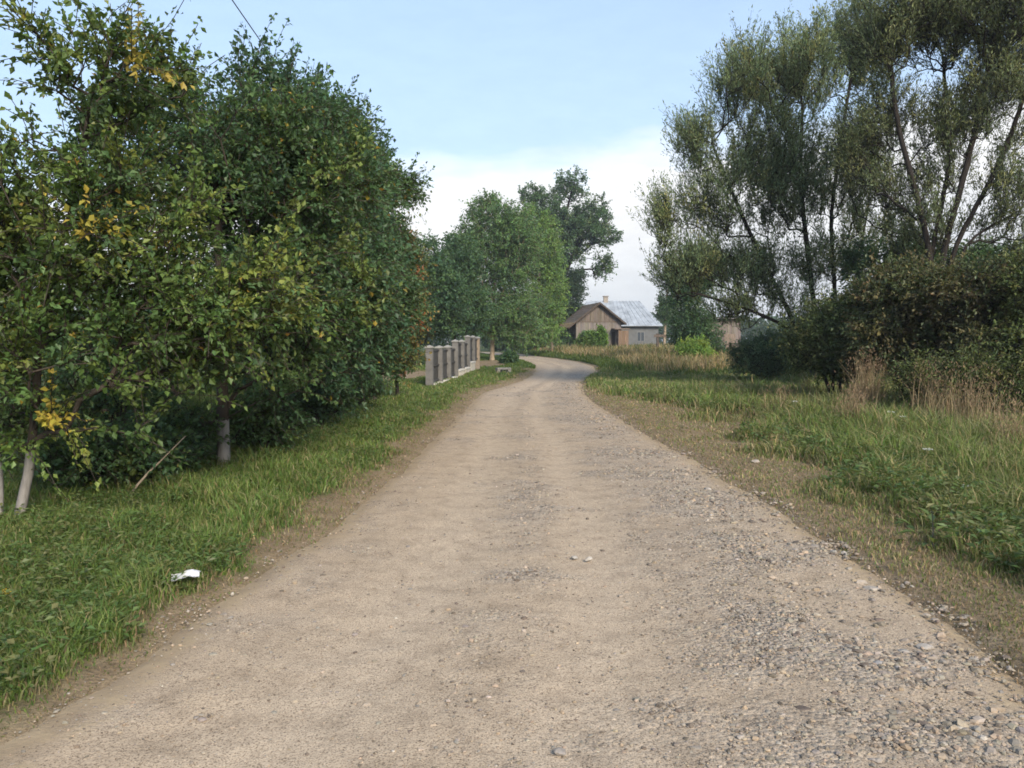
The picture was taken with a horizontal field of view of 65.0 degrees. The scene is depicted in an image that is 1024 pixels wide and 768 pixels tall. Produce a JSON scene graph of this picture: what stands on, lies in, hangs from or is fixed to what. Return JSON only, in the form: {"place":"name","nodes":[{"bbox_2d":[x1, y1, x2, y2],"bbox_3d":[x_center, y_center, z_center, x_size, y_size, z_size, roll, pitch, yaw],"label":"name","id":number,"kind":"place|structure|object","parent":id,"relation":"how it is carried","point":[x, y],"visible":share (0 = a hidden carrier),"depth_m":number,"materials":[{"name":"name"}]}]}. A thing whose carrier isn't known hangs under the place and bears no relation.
{"place":"outdoors","nodes":[
{"label":"outdoors","id":0,"kind":"place"},
{"bbox_2d":[0,352,1023,767],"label":"road","id":1,"kind":"structure","parent":0,"point":[46,742],"depth_m":4.22,"materials":[{"name":"beige gravel"}]},
{"bbox_2d":[554,747,565,755],"bbox_3d":[0.187,1.424,3.114,0.052,0.021,0.043,5,6,20],"label":"stone","id":2,"kind":"object","parent":1,"relation":"on","point":[559,751],"visible":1,"depth_m":3.10,"materials":[{"name":"white stone"}]},
{"bbox_2d":[689,745,701,748],"bbox_3d":[0.719,1.425,3.143,0.051,0.019,0.034,4,-1,2],"label":"stone","id":3,"kind":"object","parent":1,"relation":"on","point":[696,747],"visible":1,"depth_m":3.14,"materials":[{"name":"beige stone"}]},
{"bbox_2d":[795,705,809,709],"bbox_3d":[1.261,1.405,3.467,0.074,0.026,0.058,5,-3,-4],"label":"stone","id":4,"kind":"object","parent":1,"relation":"on","point":[801,707],"visible":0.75,"depth_m":3.46,"materials":[{"name":"grey stone"}]},
{"bbox_2d":[863,586,879,590],"bbox_3d":[2.302,1.311,5.140,0.101,0.030,0.066,4,4,9],"label":"stone","id":5,"kind":"object","parent":1,"relation":"on","point":[874,588],"visible":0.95,"depth_m":5.13,"materials":[{"name":"beige stone"}]},
{"bbox_2d":[916,643,933,648],"bbox_3d":[2.140,1.363,4.157,0.085,0.038,0.055,-1,8,10],"label":"stone","id":6,"kind":"object","parent":1,"relation":"on","point":[925,645],"visible":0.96,"depth_m":4.15,"materials":[{"name":"beige stone"}]},
{"bbox_2d":[0,340,1023,744],"bbox_3d":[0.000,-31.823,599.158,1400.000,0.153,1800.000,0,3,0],"label":"ground","id":7,"kind":"structure","parent":0,"point":[106,678],"depth_m":5.84,"materials":[{"name":"soil"}]},
{"bbox_2d":[0,267,57,411],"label":"orchard tree","id":8,"kind":"object","parent":7,"relation":"on","point":[15,348],"visible":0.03,"depth_m":11.92,"materials":[{"name":"green plant"}]},
{"bbox_2d":[0,350,149,439],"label":"shrub","id":9,"kind":"object","parent":7,"relation":"on","point":[7,408],"visible":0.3,"depth_m":11.45,"materials":[{"name":"green plant"}]},
{"bbox_2d":[2,413,151,492],"bbox_3d":[-4.429,0.718,8.347,1.433,0.853,1.609,0,3,0],"label":"shrub","id":10,"kind":"object","parent":7,"relation":"on","point":[59,460],"visible":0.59,"depth_m":7.95,"materials":[{"name":"green plant"}]},
{"bbox_2d":[0,230,214,411],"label":"orchard tree","id":11,"kind":"object","parent":7,"relation":"on","point":[79,307],"visible":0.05,"depth_m":15.71,"materials":[{"name":"green plant"}]},
{"bbox_2d":[41,348,190,424],"bbox_3d":[-6.387,0.053,13.023,2.424,1.632,1.647,0,3,0],"label":"shrub","id":12,"kind":"object","parent":7,"relation":"on","point":[152,389],"visible":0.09,"depth_m":12.93,"materials":[{"name":"green plant"}]},
{"bbox_2d":[85,416,206,490],"bbox_3d":[-3.922,0.820,8.698,1.045,0.894,1.594,0,3,0],"label":"shrub","id":13,"kind":"object","parent":7,"relation":"on","point":[170,438],"visible":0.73,"depth_m":8.32,"materials":[{"name":"green plant"}]},
{"bbox_2d":[129,436,185,494],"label":"fallen branch","id":14,"kind":"object","parent":7,"relation":"on","point":[141,480],"visible":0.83,"depth_m":8.01,"materials":[{"name":"wood"}]},
{"bbox_2d":[108,389,234,473],"bbox_3d":[-4.104,0.616,9.672,1.428,1.103,1.593,0,3,0],"label":"shrub","id":15,"kind":"object","parent":7,"relation":"on","point":[177,422],"visible":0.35,"depth_m":9.48,"materials":[{"name":"green plant"}]},
{"bbox_2d":[0,0,346,514],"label":"fruit tree","id":16,"kind":"object","parent":7,"relation":"on","point":[219,317],"visible":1,"depth_m":6.87,"materials":[{"name":"green plant"}]},
{"bbox_2d":[27,34,409,464],"bbox_3d":[-3.701,-1.638,10.085,4.899,5.391,3.635,0,3,0],"label":"fruit tree","id":17,"kind":"object","parent":7,"relation":"on","point":[273,144],"visible":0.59,"depth_m":9.51,"materials":[{"name":"green plant"}]},
{"bbox_2d":[181,239,306,391],"bbox_3d":[-7.379,-2.142,22.436,5.725,4.961,5.048,0,3,0],"label":"orchard tree","id":18,"kind":"object","parent":7,"relation":"on","point":[211,263],"visible":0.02,"depth_m":22.03,"materials":[{"name":"green plant"}]},
{"bbox_2d":[210,382,321,453],"bbox_3d":[-3.411,0.505,11.010,1.446,1.143,1.680,0,3,0],"label":"shrub","id":19,"kind":"object","parent":7,"relation":"on","point":[262,431],"visible":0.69,"depth_m":10.76,"materials":[{"name":"green plant"}]},
{"bbox_2d":[186,12,427,418],"bbox_3d":[-3.347,-2.186,12.341,4.650,6.144,3.364,3,4,41],"label":"fruit tree","id":20,"kind":"object","parent":7,"relation":"on","point":[361,348],"visible":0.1,"depth_m":11.75,"materials":[{"name":"green plant"}]},
{"bbox_2d":[283,365,362,426],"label":"shrub","id":21,"kind":"object","parent":7,"relation":"on","point":[316,405],"visible":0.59,"depth_m":13.79,"materials":[{"name":"green plant"}]},
{"bbox_2d":[292,59,437,416],"bbox_3d":[-3.008,-2.569,14.825,3.258,6.746,3.636,0,3,0],"label":"fruit tree","id":22,"kind":"object","parent":7,"relation":"on","point":[392,348],"visible":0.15,"depth_m":14.57,"materials":[{"name":"green plant"}]},
{"bbox_2d":[339,370,394,406],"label":"shrub","id":23,"kind":"object","parent":7,"relation":"on","point":[375,393],"visible":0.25,"depth_m":17.76,"materials":[{"name":"green plant"}]},
{"bbox_2d":[338,88,434,401],"bbox_3d":[-3.317,-3.250,19.623,3.022,7.529,4.573,0,3,0],"label":"fruit tree","id":24,"kind":"object","parent":7,"relation":"on","point":[412,184],"visible":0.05,"depth_m":18.67,"materials":[{"name":"green plant"}]},
{"bbox_2d":[254,351,535,368],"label":"verge grass","id":25,"kind":"structure","parent":7,"relation":"on","point":[521,362],"depth_m":49.54,"materials":[{"name":"green plant"}]},
{"bbox_2d":[377,206,439,395],"bbox_3d":[-3.190,-2.074,20.605,2.609,4.998,2.613,0,3,0],"label":"autumn tree","id":26,"kind":"object","parent":7,"relation":"on","point":[410,358],"visible":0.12,"depth_m":20.59,"materials":[{"name":"green plant"}]},
{"bbox_2d":[412,228,480,365],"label":"garden tree","id":27,"kind":"object","parent":7,"relation":"on","point":[448,286],"visible":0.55,"depth_m":45.21,"materials":[{"name":"green plant"}]},
{"bbox_2d":[424,335,479,385],"bbox_3d":[-2.244,-1.134,33.839,0.310,1.895,15.021,0,3,4],"label":"garden fence","id":28,"kind":"object","parent":7,"relation":"on","point":[460,358],"visible":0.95,"depth_m":32.11,"materials":[{"name":"concrete"}]},
{"bbox_2d":[431,227,501,339],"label":"garden tree","id":29,"kind":"object","parent":7,"relation":"on","point":[466,259],"visible":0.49,"depth_m":51.46,"materials":[{"name":"green plant"}]},
{"bbox_2d":[480,335,513,350],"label":"bush","id":30,"kind":"object","parent":7,"relation":"on","point":[486,344],"visible":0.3,"depth_m":103.23,"materials":[{"name":"green plant"}]},
{"bbox_2d":[443,187,552,359],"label":"roadside tree","id":31,"kind":"object","parent":7,"relation":"on","point":[506,237],"visible":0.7,"depth_m":58.38,"materials":[{"name":"green plant"}]},
{"bbox_2d":[495,367,510,372],"bbox_3d":[-0.492,-0.568,36.725,0.700,0.370,0.620,-2,4,-29],"label":"culvert","id":32,"kind":"object","parent":7,"relation":"on","point":[503,369],"visible":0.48,"depth_m":36.46,"materials":[{"name":"concrete"}]},
{"bbox_2d":[496,349,519,363],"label":"bush","id":33,"kind":"object","parent":7,"relation":"on","point":[507,357],"visible":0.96,"depth_m":51.56,"materials":[{"name":"green plant"}]},
{"bbox_2d":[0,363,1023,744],"bbox_3d":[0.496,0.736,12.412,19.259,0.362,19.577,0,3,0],"label":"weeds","id":34,"kind":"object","parent":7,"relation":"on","point":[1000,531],"visible":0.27,"depth_m":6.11,"materials":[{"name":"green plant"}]},
{"bbox_2d":[171,569,200,580],"bbox_3d":[-2.034,1.190,5.000,0.170,0.048,0.090,-7,13,-14],"label":"litter paper","id":35,"kind":"object","parent":34,"relation":"on","point":[192,573],"visible":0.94,"depth_m":5.00,"materials":[{"name":"white paper"}]},
{"bbox_2d":[508,334,541,352],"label":"bush","id":36,"kind":"object","parent":7,"relation":"on","point":[514,349],"visible":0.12,"depth_m":87.21,"materials":[{"name":"green plant"}]},
{"bbox_2d":[266,310,798,345],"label":"forest","id":37,"kind":"object","parent":7,"relation":"on","point":[761,324],"visible":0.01,"depth_m":176.44,"materials":[{"name":"green plant"}]},
{"bbox_2d":[500,206,577,355],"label":"roadside tree","id":38,"kind":"object","parent":7,"relation":"on","point":[551,272],"visible":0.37,"depth_m":74.37,"materials":[{"name":"green plant"}]},
{"bbox_2d":[539,326,573,347],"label":"bush","id":39,"kind":"object","parent":7,"relation":"on","point":[567,339],"visible":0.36,"depth_m":85.29,"materials":[{"name":"green plant"}]},
{"bbox_2d":[516,164,623,296],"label":"tall tree","id":40,"kind":"object","parent":7,"relation":"on","point":[582,224],"visible":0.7,"depth_m":94.07,"materials":[{"name":"green plant"}]},
{"bbox_2d":[553,265,590,329],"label":"dark tree","id":41,"kind":"object","parent":7,"relation":"on","point":[577,289],"visible":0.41,"depth_m":91.72,"materials":[{"name":"green plant"}]},
{"bbox_2d":[572,328,595,347],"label":"bush","id":42,"kind":"object","parent":7,"relation":"on","point":[584,337],"visible":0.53,"depth_m":79.44,"materials":[{"name":"green plant"}]},
{"bbox_2d":[559,302,629,346],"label":"wooden barn","id":43,"kind":"structure","parent":7,"relation":"on","point":[587,317],"depth_m":84.69,"materials":[{"name":"brown wood"}]},
{"bbox_2d":[612,332,614,345],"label":"door","id":44,"kind":"structure","parent":43,"relation":"in","point":[613,333],"depth_m":84.93,"materials":[{"name":"brown wood"}]},
{"bbox_2d":[593,323,609,347],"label":"bush","id":45,"kind":"object","parent":7,"relation":"on","point":[601,337],"visible":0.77,"depth_m":75.54,"materials":[{"name":"green plant"}]},
{"bbox_2d":[585,296,662,345],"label":"farmhouse","id":46,"kind":"object","parent":7,"relation":"on","point":[639,319],"visible":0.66,"depth_m":105.25,"materials":[{"name":"paint"}]},
{"bbox_2d":[637,332,644,341],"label":"window","id":47,"kind":"structure","parent":46,"relation":"in","point":[640,335],"depth_m":104.80,"materials":[{"name":"glass"}]},
{"bbox_2d":[654,333,666,346],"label":"wooden post","id":48,"kind":"object","parent":7,"relation":"on","point":[657,335],"visible":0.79,"depth_m":69.81,"materials":[{"name":"brown wood"}]},
{"bbox_2d":[653,266,675,345],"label":"birch tree","id":49,"kind":"object","parent":7,"relation":"on","point":[662,309],"visible":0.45,"depth_m":81.34,"materials":[{"name":"green plant"}]},
{"bbox_2d":[668,333,716,358],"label":"shrub","id":50,"kind":"object","parent":7,"relation":"on","point":[702,347],"visible":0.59,"depth_m":41.44,"materials":[{"name":"green plant"}]},
{"bbox_2d":[657,234,731,354],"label":"tree","id":51,"kind":"object","parent":7,"relation":"on","point":[690,317],"visible":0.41,"depth_m":45.17,"materials":[{"name":"green plant"}]},
{"bbox_2d":[521,341,898,375],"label":"dry field grass","id":52,"kind":"structure","parent":7,"relation":"on","point":[651,356],"depth_m":42.36,"materials":[{"name":"beige plant"}]},
{"bbox_2d":[699,318,740,348],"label":"plank shed","id":53,"kind":"structure","parent":7,"relation":"on","point":[733,333],"depth_m":61.79,"materials":[{"name":"brown wood"}]},
{"bbox_2d":[724,334,734,348],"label":"door","id":54,"kind":"structure","parent":53,"relation":"in","point":[732,336],"depth_m":61.79,"materials":[{"name":"brown wood"}]},
{"bbox_2d":[717,317,807,380],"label":"shrub","id":55,"kind":"object","parent":7,"relation":"on","point":[755,355],"visible":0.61,"depth_m":28.03,"materials":[{"name":"green plant"}]},
{"bbox_2d":[625,0,917,377],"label":"willow tree","id":56,"kind":"object","parent":7,"relation":"on","point":[806,51],"visible":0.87,"depth_m":25.23,"materials":[{"name":"green plant"}]},
{"bbox_2d":[758,380,797,410],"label":"dry grass tuft","id":57,"kind":"object","parent":7,"relation":"on","point":[778,390],"visible":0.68,"depth_m":15.60,"materials":[{"name":"beige plant"}]},
{"bbox_2d":[769,426,804,442],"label":"broad leaf plant","id":58,"kind":"object","parent":7,"relation":"on","point":[788,431],"visible":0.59,"depth_m":11.71,"materials":[{"name":"green plant"}]},
{"bbox_2d":[780,373,828,396],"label":"dry grass tuft","id":59,"kind":"object","parent":7,"relation":"on","point":[802,386],"visible":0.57,"depth_m":18.64,"materials":[{"name":"brown plant"}]},
{"bbox_2d":[764,281,889,394],"bbox_3d":[7.268,-0.866,18.132,2.240,2.909,3.276,-1,3,-19],"label":"shrub","id":60,"kind":"object","parent":7,"relation":"on","point":[809,334],"visible":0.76,"depth_m":17.85,"materials":[{"name":"green plant"}]},
{"bbox_2d":[828,380,884,422],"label":"dry grass tuft","id":61,"kind":"object","parent":7,"relation":"on","point":[856,396],"visible":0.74,"depth_m":13.22,"materials":[{"name":"beige plant"}]},
{"bbox_2d":[834,345,899,406],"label":"dry grass tuft","id":62,"kind":"object","parent":7,"relation":"on","point":[866,383],"visible":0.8,"depth_m":15.07,"materials":[{"name":"beige plant"}]},
{"bbox_2d":[815,227,979,375],"bbox_3d":[11.390,-2.225,23.897,4.928,4.981,3.623,0,3,0],"label":"shrub","id":63,"kind":"object","parent":7,"relation":"on","point":[850,260],"visible":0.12,"depth_m":23.67,"materials":[{"name":"green plant"}]},
{"bbox_2d":[821,248,974,400],"bbox_3d":[7.918,-1.038,16.291,2.728,3.488,3.401,0,3,0],"label":"shrub","id":64,"kind":"object","parent":7,"relation":"on","point":[886,329],"visible":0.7,"depth_m":15.89,"materials":[{"name":"green plant"}]},
{"bbox_2d":[800,0,1023,358],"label":"willow tree","id":65,"kind":"object","parent":7,"relation":"on","point":[987,26],"visible":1,"depth_m":19.83,"materials":[{"name":"green plant"}]},
{"bbox_2d":[896,356,973,414],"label":"dry grass tuft","id":66,"kind":"object","parent":7,"relation":"on","point":[930,400],"visible":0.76,"depth_m":13.21,"materials":[{"name":"beige plant"}]},
{"bbox_2d":[893,507,976,548],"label":"broad leaf plant","id":67,"kind":"object","parent":7,"relation":"on","point":[931,516],"visible":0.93,"depth_m":6.07,"materials":[{"name":"green plant"}]},
{"bbox_2d":[878,330,1023,416],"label":"tall weeds","id":68,"kind":"object","parent":7,"relation":"on","point":[972,361],"visible":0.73,"depth_m":13.29,"materials":[{"name":"green plant"}]},
{"bbox_2d":[897,242,1023,394],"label":"shrub","id":69,"kind":"object","parent":7,"relation":"on","point":[966,292],"visible":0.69,"depth_m":14.55,"materials":[{"name":"green plant"}]},
{"bbox_2d":[908,359,1023,426],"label":"dry grass tuft","id":70,"kind":"object","parent":7,"relation":"on","point":[968,402],"visible":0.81,"depth_m":11.76,"materials":[{"name":"beige plant"}]},
{"bbox_2d":[946,230,1023,268],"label":"shrub","id":71,"kind":"object","parent":7,"relation":"on","point":[981,250],"visible":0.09,"depth_m":22.50,"materials":[{"name":"green plant"}]},
{"bbox_2d":[963,229,1023,415],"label":"shrub","id":72,"kind":"object","parent":7,"relation":"on","point":[1015,344],"visible":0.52,"depth_m":13.74,"materials":[{"name":"green plant"}]},
{"bbox_2d":[975,391,1023,447],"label":"dry grass tuft","id":73,"kind":"object","parent":7,"relation":"on","point":[1014,430],"visible":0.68,"depth_m":9.66,"materials":[{"name":"beige plant"}]},
{"bbox_3d":[-5.738,-3.926,35.827,0.900,7.250,0.260,0,3,0],"label":"utility pole","id":74,"kind":"object","parent":7,"relation":"on","visible":0},
{"bbox_2d":[232,0,278,67],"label":"power cable","id":75,"kind":"object","parent":74,"relation":"attached to","point":[248,23],"visible":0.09,"depth_m":13.70,"materials":[{"name":"metal"}]},
{"bbox_2d":[0,0,1023,338],"label":"sky","id":76,"kind":"structure","parent":0,"point":[501,96],"materials":[{"name":"blue"}]}
]}

